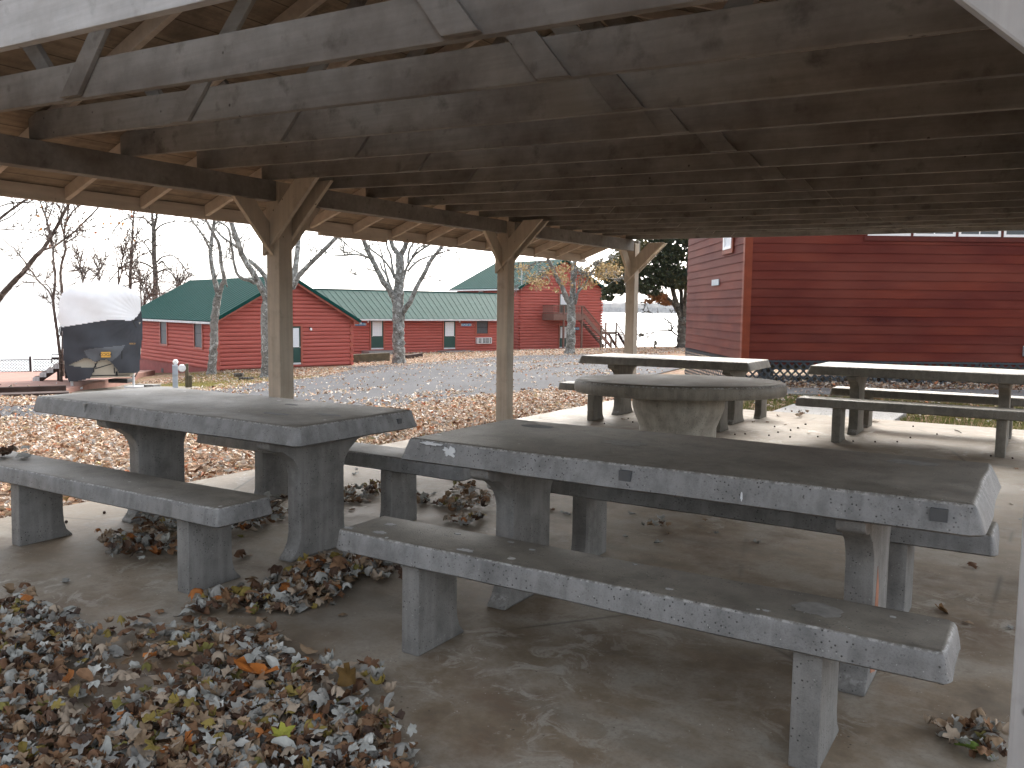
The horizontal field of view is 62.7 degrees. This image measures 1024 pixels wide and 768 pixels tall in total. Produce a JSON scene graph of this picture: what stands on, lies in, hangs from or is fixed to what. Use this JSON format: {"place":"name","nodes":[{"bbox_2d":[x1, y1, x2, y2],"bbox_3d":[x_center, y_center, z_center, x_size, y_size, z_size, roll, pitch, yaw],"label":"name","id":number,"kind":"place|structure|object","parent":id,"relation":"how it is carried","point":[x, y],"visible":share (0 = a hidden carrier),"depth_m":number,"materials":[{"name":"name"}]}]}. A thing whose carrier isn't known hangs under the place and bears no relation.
{"place":"outdoors","nodes":[
{"label":"outdoors","id":0,"kind":"place"},
{"bbox_2d":[0,370,154,392],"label":"terrace","id":1,"kind":"structure","parent":0,"point":[7,379],"depth_m":30.58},
{"bbox_2d":[33,354,62,380],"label":"entry steps","id":2,"kind":"structure","parent":1,"relation":"on","point":[47,373],"depth_m":30.30,"materials":[{"name":"white paint"}]},
{"bbox_2d":[0,305,677,371],"bbox_3d":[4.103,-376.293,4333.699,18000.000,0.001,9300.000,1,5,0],"label":"lake","id":3,"kind":"structure","parent":0,"point":[26,331],"depth_m":278.01,"materials":[{"name":"grey liquid"}]},
{"bbox_2d":[0,354,678,417],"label":"road","id":4,"kind":"structure","parent":0,"point":[409,387],"depth_m":23.66,"materials":[{"name":"grey gravel"}]},
{"bbox_2d":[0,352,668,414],"bbox_3d":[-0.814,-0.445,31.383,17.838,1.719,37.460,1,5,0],"label":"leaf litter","id":5,"kind":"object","parent":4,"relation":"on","point":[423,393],"visible":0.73,"depth_m":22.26,"materials":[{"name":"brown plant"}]},
{"bbox_2d":[0,196,687,304],"label":"sky","id":6,"kind":"structure","parent":0,"point":[328,272],"materials":[{"name":"white"}]},
{"bbox_2d":[0,346,1022,517],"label":"ground","id":7,"kind":"structure","parent":0,"point":[163,376],"depth_m":12.39,"materials":[{"name":"brown plant"}]},
{"bbox_2d":[0,356,58,371],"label":"lattice fence","id":8,"kind":"object","parent":7,"relation":"on","point":[30,359],"visible":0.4,"depth_m":45.38,"materials":[{"name":"metal"}]},
{"bbox_2d":[0,385,65,392],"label":"edging timber","id":9,"kind":"object","parent":7,"relation":"on","point":[32,388],"visible":0.55,"depth_m":22.85,"materials":[{"name":"brown wood"}]},
{"bbox_2d":[0,391,68,396],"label":"edging timber","id":10,"kind":"object","parent":7,"relation":"on","point":[11,394],"visible":0.45,"depth_m":21.54,"materials":[{"name":"wood"}]},
{"bbox_2d":[14,201,72,381],"bbox_3d":[-15.980,-3.570,29.388,2.773,7.995,1.795,5,6,38],"label":"thin tree","id":11,"kind":"object","parent":7,"relation":"on","point":[52,296],"visible":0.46,"depth_m":29.40,"materials":[{"name":"brown plant"}]},
{"bbox_2d":[0,198,134,301],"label":"leaning tree","id":12,"kind":"object","parent":7,"relation":"on","point":[15,279],"visible":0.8,"depth_m":18.84,"materials":[{"name":"brown plant"}]},
{"bbox_2d":[41,202,100,375],"bbox_3d":[-19.099,-4.572,35.992,3.277,9.671,1.886,4,6,34],"label":"thin tree","id":13,"kind":"object","parent":7,"relation":"on","point":[65,221],"visible":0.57,"depth_m":35.66,"materials":[{"name":"brown plant"}]},
{"bbox_2d":[62,238,104,287],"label":"young tree","id":14,"kind":"object","parent":7,"relation":"on","point":[82,271],"visible":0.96,"depth_m":65.52,"materials":[{"name":"brown plant"}]},
{"bbox_2d":[85,240,123,282],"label":"young tree","id":15,"kind":"object","parent":7,"relation":"on","point":[100,260],"visible":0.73,"depth_m":74.28,"materials":[{"name":"brown plant"}]},
{"bbox_2d":[108,222,148,283],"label":"young tree","id":16,"kind":"object","parent":7,"relation":"on","point":[121,267],"visible":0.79,"depth_m":57.27,"materials":[{"name":"brown plant"}]},
{"bbox_2d":[110,210,169,304],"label":"bare tree","id":17,"kind":"object","parent":7,"relation":"on","point":[131,264],"visible":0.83,"depth_m":55.48,"materials":[{"name":"brown plant"}]},
{"bbox_2d":[124,247,162,304],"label":"young tree","id":18,"kind":"object","parent":7,"relation":"on","point":[138,271],"visible":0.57,"depth_m":63.37,"materials":[{"name":"brown plant"}]},
{"bbox_2d":[72,383,216,392],"bbox_3d":[-12.291,0.134,28.302,5.294,1.199,17.591,-1,5,-17],"label":"gravel pad","id":19,"kind":"object","parent":7,"relation":"on","point":[108,388],"visible":0.16,"depth_m":27.83,"materials":[{"name":"gravel"}]},
{"bbox_2d":[0,392,71,405],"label":"leaf litter","id":20,"kind":"object","parent":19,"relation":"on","point":[13,400],"visible":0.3,"depth_m":17.45,"materials":[{"name":"plant"}]},
{"bbox_2d":[57,281,143,388],"bbox_3d":[-14.203,-1.811,29.046,2.360,3.314,7.758,-2,6,-26],"label":"covered camper","id":21,"kind":"object","parent":19,"relation":"on","point":[101,329],"visible":1,"depth_m":25.70,"materials":[{"name":"grey fabric"}]},
{"bbox_2d":[108,378,131,382],"bbox_3d":[-12.345,-0.108,26.517,0.600,0.120,0.400,1,5,0],"label":"storage bin","id":22,"kind":"object","parent":19,"relation":"on","point":[120,380],"visible":0.9,"depth_m":26.32,"materials":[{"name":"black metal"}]},
{"bbox_2d":[135,384,159,386],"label":"kerb","id":23,"kind":"structure","parent":19,"relation":"on","point":[149,385],"depth_m":26.79,"materials":[{"name":"concrete"}]},
{"bbox_2d":[172,359,177,387],"bbox_3d":[-10.753,-0.264,26.869,0.185,1.045,0.200,-1,5,-22],"label":"hookup pedestal","id":24,"kind":"object","parent":19,"relation":"on","point":[175,373],"visible":0.84,"depth_m":26.80,"materials":[{"name":"white paint"}]},
{"bbox_2d":[97,212,200,303],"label":"bare tree","id":25,"kind":"object","parent":7,"relation":"on","point":[155,261],"visible":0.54,"depth_m":59.30,"materials":[{"name":"brown plant"}]},
{"bbox_2d":[135,268,177,305],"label":"young tree","id":26,"kind":"object","parent":7,"relation":"on","point":[151,293],"visible":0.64,"depth_m":56.54,"materials":[{"name":"brown plant"}]},
{"bbox_2d":[165,255,197,291],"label":"young tree","id":27,"kind":"object","parent":7,"relation":"on","point":[181,279],"visible":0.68,"depth_m":73.47,"materials":[{"name":"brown plant"}]},
{"bbox_2d":[178,364,191,387],"bbox_3d":[-10.711,-0.211,27.542,0.425,0.900,0.160,-1,5,-20],"label":"utility post","id":28,"kind":"object","parent":7,"relation":"on","point":[188,377],"visible":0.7,"depth_m":27.52,"materials":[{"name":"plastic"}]},
{"bbox_2d":[190,218,252,374],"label":"bare tree","id":29,"kind":"object","parent":7,"relation":"on","point":[213,351],"visible":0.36,"depth_m":40.75,"materials":[{"name":"grey plant"}]},
{"bbox_2d":[158,371,319,388],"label":"grass","id":30,"kind":"structure","parent":7,"relation":"on","point":[204,384],"depth_m":36.41,"materials":[{"name":"brown plant"}]},
{"bbox_2d":[234,373,243,377],"bbox_3d":[-12.880,-0.409,39.631,0.413,0.247,0.260,1,5,0],"label":"fallen log","id":31,"kind":"object","parent":7,"relation":"on","point":[238,375],"visible":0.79,"depth_m":39.53,"materials":[{"name":"wood"}]},
{"bbox_2d":[130,366,354,389],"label":"leaf litter","id":32,"kind":"object","parent":7,"relation":"on","point":[334,370],"visible":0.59,"depth_m":39.14,"materials":[{"name":"brown plant"}]},
{"bbox_2d":[239,377,253,379],"bbox_3d":[-12.054,-0.237,38.140,0.660,0.171,0.180,1,5,0],"label":"fallen log","id":33,"kind":"object","parent":7,"relation":"on","point":[245,378],"visible":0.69,"depth_m":38.07,"materials":[{"name":"wood"}]},
{"bbox_2d":[140,276,361,372],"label":"log cabin","id":34,"kind":"object","parent":7,"relation":"on","point":[176,322],"visible":0.67,"depth_m":46.97,"materials":[{"name":"red paint"}]},
{"bbox_2d":[159,322,168,345],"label":"window","id":35,"kind":"structure","parent":34,"relation":"in","point":[163,326],"depth_m":49.10,"materials":[{"name":"glass"}]},
{"bbox_2d":[193,321,203,349],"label":"window","id":36,"kind":"structure","parent":34,"relation":"in","point":[198,332],"depth_m":45.16,"materials":[{"name":"glass"}]},
{"bbox_2d":[293,324,302,364],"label":"door","id":37,"kind":"structure","parent":34,"relation":"in","point":[297,328],"depth_m":46.40,"materials":[{"name":"green paint"}]},
{"bbox_2d":[197,219,337,377],"bbox_3d":[-10.599,-5.258,38.921,9.169,10.952,4.768,1,5,0],"label":"bare tree","id":38,"kind":"object","parent":7,"relation":"on","point":[249,264],"visible":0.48,"depth_m":38.94,"materials":[{"name":"grey plant"}]},
{"bbox_2d":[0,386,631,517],"bbox_3d":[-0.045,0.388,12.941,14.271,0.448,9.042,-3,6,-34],"label":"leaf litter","id":39,"kind":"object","parent":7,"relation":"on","point":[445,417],"visible":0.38,"depth_m":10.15,"materials":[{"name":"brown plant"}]},
{"bbox_2d":[353,353,389,362],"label":"border timber","id":40,"kind":"object","parent":7,"relation":"on","point":[370,357],"visible":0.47,"depth_m":52.22,"materials":[{"name":"wood"}]},
{"bbox_2d":[314,234,468,363],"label":"bare tree","id":41,"kind":"object","parent":7,"relation":"on","point":[396,296],"visible":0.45,"depth_m":49.47,"materials":[{"name":"grey plant"}]},
{"bbox_2d":[313,288,496,353],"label":"lodge wing","id":42,"kind":"structure","parent":7,"relation":"on","point":[440,321],"depth_m":61.77,"materials":[{"name":"red wood"}]},
{"bbox_2d":[369,321,384,348],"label":"door","id":43,"kind":"structure","parent":42,"relation":"in","point":[376,328],"depth_m":58.86,"materials":[{"name":"green paint"}]},
{"bbox_2d":[442,321,456,348],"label":"door","id":44,"kind":"structure","parent":42,"relation":"in","point":[449,328],"depth_m":62.27,"materials":[{"name":"green paint"}]},
{"bbox_2d":[475,321,489,334],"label":"window","id":45,"kind":"structure","parent":42,"relation":"in","point":[481,327],"depth_m":63.91,"materials":[{"name":"glass"}]},
{"bbox_2d":[405,353,422,358],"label":"border timber","id":46,"kind":"object","parent":7,"relation":"on","point":[408,356],"visible":0.74,"depth_m":54.66,"materials":[{"name":"wood"}]},
{"bbox_2d":[353,346,691,364],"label":"leaf litter","id":47,"kind":"object","parent":7,"relation":"on","point":[607,349],"visible":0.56,"depth_m":55.26,"materials":[{"name":"brown plant"}]},
{"bbox_2d":[449,259,602,349],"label":"two storey lodge","id":48,"kind":"structure","parent":7,"relation":"on","point":[533,329],"depth_m":74.15,"materials":[{"name":"red paint"}]},
{"bbox_2d":[558,325,566,347],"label":"door","id":49,"kind":"structure","parent":48,"relation":"in","point":[559,326],"depth_m":74.71,"materials":[{"name":"green paint"}]},
{"bbox_2d":[558,292,568,313],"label":"door","id":50,"kind":"structure","parent":48,"relation":"in","point":[561,301],"depth_m":74.43,"materials":[{"name":"white paint"}]},
{"bbox_2d":[514,249,624,353],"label":"withered tree","id":51,"kind":"object","parent":7,"relation":"on","point":[571,300],"visible":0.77,"depth_m":51.23,"materials":[{"name":"brown plant"}]},
{"bbox_2d":[542,305,611,348],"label":"balcony stairs","id":52,"kind":"structure","parent":7,"relation":"on","point":[582,316],"depth_m":74.18,"materials":[{"name":"brown wood"}]},
{"bbox_2d":[602,322,624,346],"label":"deck stairs","id":53,"kind":"structure","parent":7,"relation":"on","point":[616,333],"depth_m":83.39,"materials":[{"name":"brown wood"}]},
{"bbox_2d":[592,239,688,347],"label":"leafy tree","id":54,"kind":"object","parent":7,"relation":"on","point":[664,269],"visible":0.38,"depth_m":60.34,"materials":[{"name":"green plant"}]},
{"bbox_2d":[684,230,1023,387],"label":"clapboard hall","id":55,"kind":"structure","parent":7,"relation":"on","point":[804,303],"depth_m":16.92,"materials":[{"name":"red paint"}]},
{"bbox_2d":[722,238,733,254],"bbox_3d":[4.657,-3.433,18.105,0.038,1.250,0.877,1,5,0],"label":"window","id":56,"kind":"structure","parent":55,"relation":"in","point":[727,243],"depth_m":18.11,"materials":[{"name":"white paint"}]},
{"bbox_2d":[867,233,910,235],"bbox_3d":[7.525,-3.428,16.722,0.854,0.950,0.023,1,5,0],"label":"window","id":57,"kind":"structure","parent":55,"relation":"in","point":[905,234],"depth_m":16.75,"materials":[{"name":"white glass"}]},
{"bbox_2d":[913,232,955,236],"bbox_3d":[8.425,-3.419,16.722,0.838,0.950,0.023,1,5,0],"label":"window","id":58,"kind":"structure","parent":55,"relation":"in","point":[952,234],"depth_m":16.75,"materials":[{"name":"white glass"}]},
{"bbox_2d":[958,231,1000,236],"bbox_3d":[9.325,-3.409,16.722,0.841,0.950,0.023,1,5,0],"label":"window","id":59,"kind":"structure","parent":55,"relation":"in","point":[983,233],"depth_m":16.75,"materials":[{"name":"white glass"}]},
{"bbox_2d":[1004,230,1023,236],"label":"window","id":60,"kind":"structure","parent":55,"relation":"in","point":[1020,233],"depth_m":16.76,"materials":[{"name":"clear glass"}]},
{"bbox_2d":[743,384,1023,421],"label":"leaf litter","id":61,"kind":"object","parent":7,"relation":"on","point":[911,387],"visible":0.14,"depth_m":15.44,"materials":[{"name":"brown plant"}]},
{"bbox_2d":[779,379,1023,389],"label":"leaf litter","id":62,"kind":"object","parent":7,"relation":"on","point":[959,385],"visible":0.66,"depth_m":16.31,"materials":[{"name":"brown plant"}]},
{"bbox_2d":[0,400,1023,767],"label":"concrete slab","id":63,"kind":"structure","parent":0,"point":[534,680],"depth_m":3.48,"materials":[{"name":"grey concrete"}]},
{"bbox_2d":[2,583,16,593],"bbox_3d":[-2.348,0.958,3.930,0.069,0.042,0.051,5,7,39],"label":"fallen leaf","id":64,"kind":"object","parent":63,"relation":"on","point":[9,588],"visible":1,"depth_m":3.95,"materials":[{"name":"plant"}]},
{"bbox_2d":[19,582,30,587],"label":"fallen leaf","id":65,"kind":"object","parent":63,"relation":"on","point":[23,583],"visible":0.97,"depth_m":4.00,"materials":[{"name":"plant"}]},
{"bbox_2d":[59,578,69,582],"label":"fallen leaf","id":66,"kind":"object","parent":63,"relation":"on","point":[64,580],"visible":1,"depth_m":4.11,"materials":[{"name":"plant"}]},
{"bbox_2d":[0,451,272,593],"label":"bench","id":67,"kind":"object","parent":63,"relation":"on","point":[206,517],"visible":0.99,"depth_m":4.15,"materials":[{"name":"concrete"}]},
{"bbox_2d":[0,444,31,457],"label":"leaf cluster","id":68,"kind":"object","parent":67,"relation":"on","point":[4,451],"visible":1,"depth_m":4.94,"materials":[{"name":"plant"}]},
{"bbox_2d":[130,618,150,624],"bbox_3d":[-1.569,1.008,3.548,0.118,0.026,0.065,3,6,27],"label":"fallen leaf","id":69,"kind":"object","parent":63,"relation":"on","point":[145,621],"visible":0.47,"depth_m":3.56,"materials":[{"name":"plant"}]},
{"bbox_2d":[137,613,150,617],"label":"fallen leaf","id":70,"kind":"object","parent":63,"relation":"on","point":[147,615],"visible":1,"depth_m":3.63,"materials":[{"name":"plant"}]},
{"bbox_2d":[176,615,193,623],"bbox_3d":[-1.391,1.006,3.587,0.081,0.028,0.088,2,5,17],"label":"fallen leaf","id":71,"kind":"object","parent":63,"relation":"on","point":[187,618],"visible":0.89,"depth_m":3.59,"materials":[{"name":"plant"}]},
{"bbox_2d":[94,491,287,558],"bbox_3d":[-1.794,0.812,5.058,1.315,0.149,0.994,-3,6,-37],"label":"leaf pile","id":72,"kind":"object","parent":63,"relation":"on","point":[161,535],"visible":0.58,"depth_m":4.79,"materials":[{"name":"brown plant"}]},
{"bbox_2d":[0,586,434,767],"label":"leaf pile","id":73,"kind":"object","parent":63,"relation":"on","point":[139,740],"visible":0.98,"depth_m":2.75,"materials":[{"name":"brown plant"}]},
{"bbox_2d":[233,656,279,674],"bbox_3d":[-0.905,1.002,2.955,0.174,0.040,0.118,12,-3,5],"label":"fallen leaf","id":74,"kind":"object","parent":73,"relation":"on","point":[241,663],"visible":0.92,"depth_m":2.98,"materials":[{"name":"orange plant"}]},
{"bbox_2d":[271,722,295,736],"bbox_3d":[-0.695,1.046,2.533,0.066,0.042,0.073,2,5,17],"label":"fallen leaf","id":75,"kind":"object","parent":73,"relation":"on","point":[283,729],"visible":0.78,"depth_m":2.54,"materials":[{"name":"plant"}]},
{"bbox_2d":[336,662,355,694],"bbox_3d":[-0.573,1.021,2.901,0.065,0.119,0.077,8,-37,-23],"label":"fallen leaf","id":76,"kind":"object","parent":73,"relation":"on","point":[347,676],"visible":0.96,"depth_m":2.88,"materials":[{"name":"plant"}]},
{"bbox_2d":[33,386,416,561],"bbox_3d":[-1.821,0.492,5.178,2.457,0.765,0.965,4,6,32],"label":"picnic table","id":77,"kind":"object","parent":63,"relation":"on","point":[310,443],"visible":0.95,"depth_m":4.70,"materials":[{"name":"concrete"}]},
{"bbox_2d":[234,549,245,557],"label":"fallen leaf","id":78,"kind":"object","parent":63,"relation":"on","point":[239,553],"visible":1,"depth_m":4.51,"materials":[{"name":"plant"}]},
{"bbox_2d":[173,550,401,622],"bbox_3d":[-1.004,0.916,4.053,0.626,0.137,1.286,5,6,38],"label":"leaf pile","id":79,"kind":"object","parent":63,"relation":"on","point":[294,585],"visible":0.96,"depth_m":3.90,"materials":[{"name":"brown plant"}]},
{"bbox_2d":[296,605,307,612],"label":"fallen leaf","id":80,"kind":"object","parent":63,"relation":"on","point":[300,609],"visible":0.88,"depth_m":3.74,"materials":[{"name":"plant"}]},
{"bbox_2d":[197,434,472,520],"bbox_3d":[-1.208,0.618,5.603,2.393,0.451,0.347,4,6,32],"label":"bench","id":81,"kind":"object","parent":63,"relation":"on","point":[398,487],"visible":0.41,"depth_m":5.28,"materials":[{"name":"concrete"}]},
{"bbox_2d":[344,479,380,502],"bbox_3d":[-1.108,0.752,6.075,0.360,0.103,0.651,1,5,0],"label":"leaf cluster","id":82,"kind":"object","parent":63,"relation":"on","point":[351,491],"visible":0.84,"depth_m":6.03,"materials":[{"name":"brown plant"}]},
{"bbox_2d":[417,491,429,503],"bbox_3d":[-0.637,0.785,5.924,0.137,0.070,0.336,-1,5,-17],"label":"leaf cluster","id":83,"kind":"object","parent":63,"relation":"on","point":[420,499],"visible":0.8,"depth_m":5.84,"materials":[{"name":"plant"}]},
{"bbox_2d":[430,490,487,510],"bbox_3d":[-0.375,0.798,5.757,0.437,0.081,0.330,4,6,36],"label":"leaf cluster","id":84,"kind":"object","parent":63,"relation":"on","point":[452,499],"visible":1,"depth_m":5.74,"materials":[{"name":"brown plant"}]},
{"bbox_2d":[443,506,486,525],"bbox_3d":[-0.270,0.837,5.359,0.238,0.078,0.284,5,7,41],"label":"leaf cluster","id":85,"kind":"object","parent":63,"relation":"on","point":[464,521],"visible":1,"depth_m":5.32,"materials":[{"name":"plant"}]},
{"bbox_2d":[448,480,494,501],"bbox_3d":[-0.321,0.761,6.113,0.277,0.094,0.510,-2,6,-30],"label":"leaf cluster","id":86,"kind":"object","parent":63,"relation":"on","point":[467,488],"visible":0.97,"depth_m":6.07,"materials":[{"name":"plant"}]},
{"bbox_2d":[0,0,1023,767],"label":"picnic pavilion","id":87,"kind":"structure","parent":63,"relation":"on","point":[506,132],"depth_m":4.66,"materials":[{"name":"brown wood"}]},
{"bbox_2d":[558,381,727,431],"bbox_3d":[1.586,0.255,10.040,2.225,0.451,0.342,4,6,32],"label":"bench","id":88,"kind":"object","parent":63,"relation":"on","point":[594,407],"visible":0.31,"depth_m":10.30,"materials":[{"name":"concrete"}]},
{"bbox_2d":[336,516,960,767],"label":"bench","id":89,"kind":"object","parent":63,"relation":"on","point":[821,637],"visible":1,"depth_m":2.69,"materials":[{"name":"concrete"}]},
{"bbox_2d":[641,514,671,533],"bbox_3d":[0.903,0.854,5.231,0.193,0.090,0.321,1,5,0],"label":"leaf cluster","id":90,"kind":"object","parent":63,"relation":"on","point":[652,521],"visible":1,"depth_m":5.25,"materials":[{"name":"plant"}]},
{"bbox_2d":[578,353,770,424],"bbox_3d":[2.044,0.041,10.734,2.259,0.764,0.942,4,6,32],"label":"picnic table","id":91,"kind":"object","parent":63,"relation":"on","point":[619,363],"visible":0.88,"depth_m":10.37,"materials":[{"name":"concrete"}]},
{"bbox_2d":[574,374,786,436],"bbox_3d":[1.462,0.325,7.440,1.830,0.768,1.830,4,6,32],"label":"round table","id":92,"kind":"object","parent":63,"relation":"on","point":[681,404],"visible":0.69,"depth_m":7.04,"materials":[{"name":"grey concrete"}]},
{"bbox_2d":[402,419,1000,695],"bbox_3d":[0.712,0.659,3.611,2.345,0.765,0.941,4,6,32],"label":"picnic table","id":93,"kind":"object","parent":63,"relation":"on","point":[866,501],"visible":0.91,"depth_m":3.23,"materials":[{"name":"concrete"}]},
{"bbox_2d":[753,399,766,418],"bbox_3d":[2.405,0.153,11.289,2.195,0.451,0.343,4,6,32],"label":"bench","id":94,"kind":"object","parent":63,"relation":"on","point":[760,412],"visible":0.14,"depth_m":10.70,"materials":[{"name":"concrete"}]},
{"bbox_2d":[550,481,999,611],"bbox_3d":[1.107,0.771,4.168,2.258,0.451,0.342,4,6,32],"label":"bench","id":95,"kind":"object","parent":63,"relation":"on","point":[589,522],"visible":0.46,"depth_m":3.93,"materials":[{"name":"concrete"}]},
{"bbox_2d":[785,406,808,415],"bbox_3d":[3.824,0.370,11.144,0.308,0.070,0.806,1,5,6],"label":"leaf cluster","id":96,"kind":"object","parent":63,"relation":"on","point":[800,413],"visible":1,"depth_m":11.17,"materials":[{"name":"plant"}]},
{"bbox_2d":[795,396,1023,457],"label":"bench","id":97,"kind":"object","parent":63,"relation":"on","point":[1001,416],"visible":1,"depth_m":8.37,"materials":[{"name":"concrete"}]},
{"bbox_2d":[807,362,1023,446],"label":"picnic table","id":98,"kind":"object","parent":63,"relation":"on","point":[857,374],"visible":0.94,"depth_m":8.98,"materials":[{"name":"concrete"}]},
{"bbox_2d":[830,386,1023,438],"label":"bench","id":99,"kind":"object","parent":63,"relation":"on","point":[954,397],"visible":0.72,"depth_m":9.62,"materials":[{"name":"concrete"}]},
{"bbox_2d":[935,603,947,613],"bbox_3d":[1.977,1.032,3.818,0.123,0.026,0.082,35,11,25],"label":"fallen leaf","id":100,"kind":"object","parent":63,"relation":"on","point":[941,607],"visible":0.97,"depth_m":3.83,"materials":[{"name":"plant"}]},
{"bbox_2d":[923,707,1008,765],"bbox_3d":[1.475,1.099,2.635,0.269,0.077,0.289,1,5,0],"label":"leaf cluster","id":101,"kind":"object","parent":63,"relation":"on","point":[987,740],"visible":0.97,"depth_m":2.67,"materials":[{"name":"brown plant"}]},
{"bbox_2d":[954,741,994,760],"bbox_3d":[1.422,1.120,2.581,0.114,0.026,0.057,12,2,38],"label":"fallen leaf","id":102,"kind":"object","parent":101,"relation":"on","point":[972,745],"visible":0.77,"depth_m":2.59,"materials":[{"name":"plant"}]},
{"bbox_2d":[961,562,979,568],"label":"fallen leaf","id":103,"kind":"object","parent":63,"relation":"on","point":[973,564],"visible":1,"depth_m":4.50,"materials":[{"name":"plant"}]},
{"bbox_2d":[601,302,675,312],"bbox_3d":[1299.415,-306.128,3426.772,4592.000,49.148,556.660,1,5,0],"label":"hills","id":104,"kind":"structure","parent":0,"point":[617,307],"depth_m":3179.34,"materials":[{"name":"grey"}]},
{"bbox_2d":[774,404,906,420],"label":"path","id":105,"kind":"structure","parent":0,"point":[876,414],"depth_m":11.53,"materials":[{"name":"concrete"}]},
{"bbox_2d":[743,393,1023,429],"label":"grass","id":106,"kind":"structure","parent":0,"point":[791,401],"depth_m":11.57,"materials":[{"name":"green plant"}]},
{"bbox_2d":[787,387,1023,396],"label":"pavement","id":107,"kind":"structure","parent":0,"point":[973,391],"depth_m":15.32,"materials":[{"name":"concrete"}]}
]}

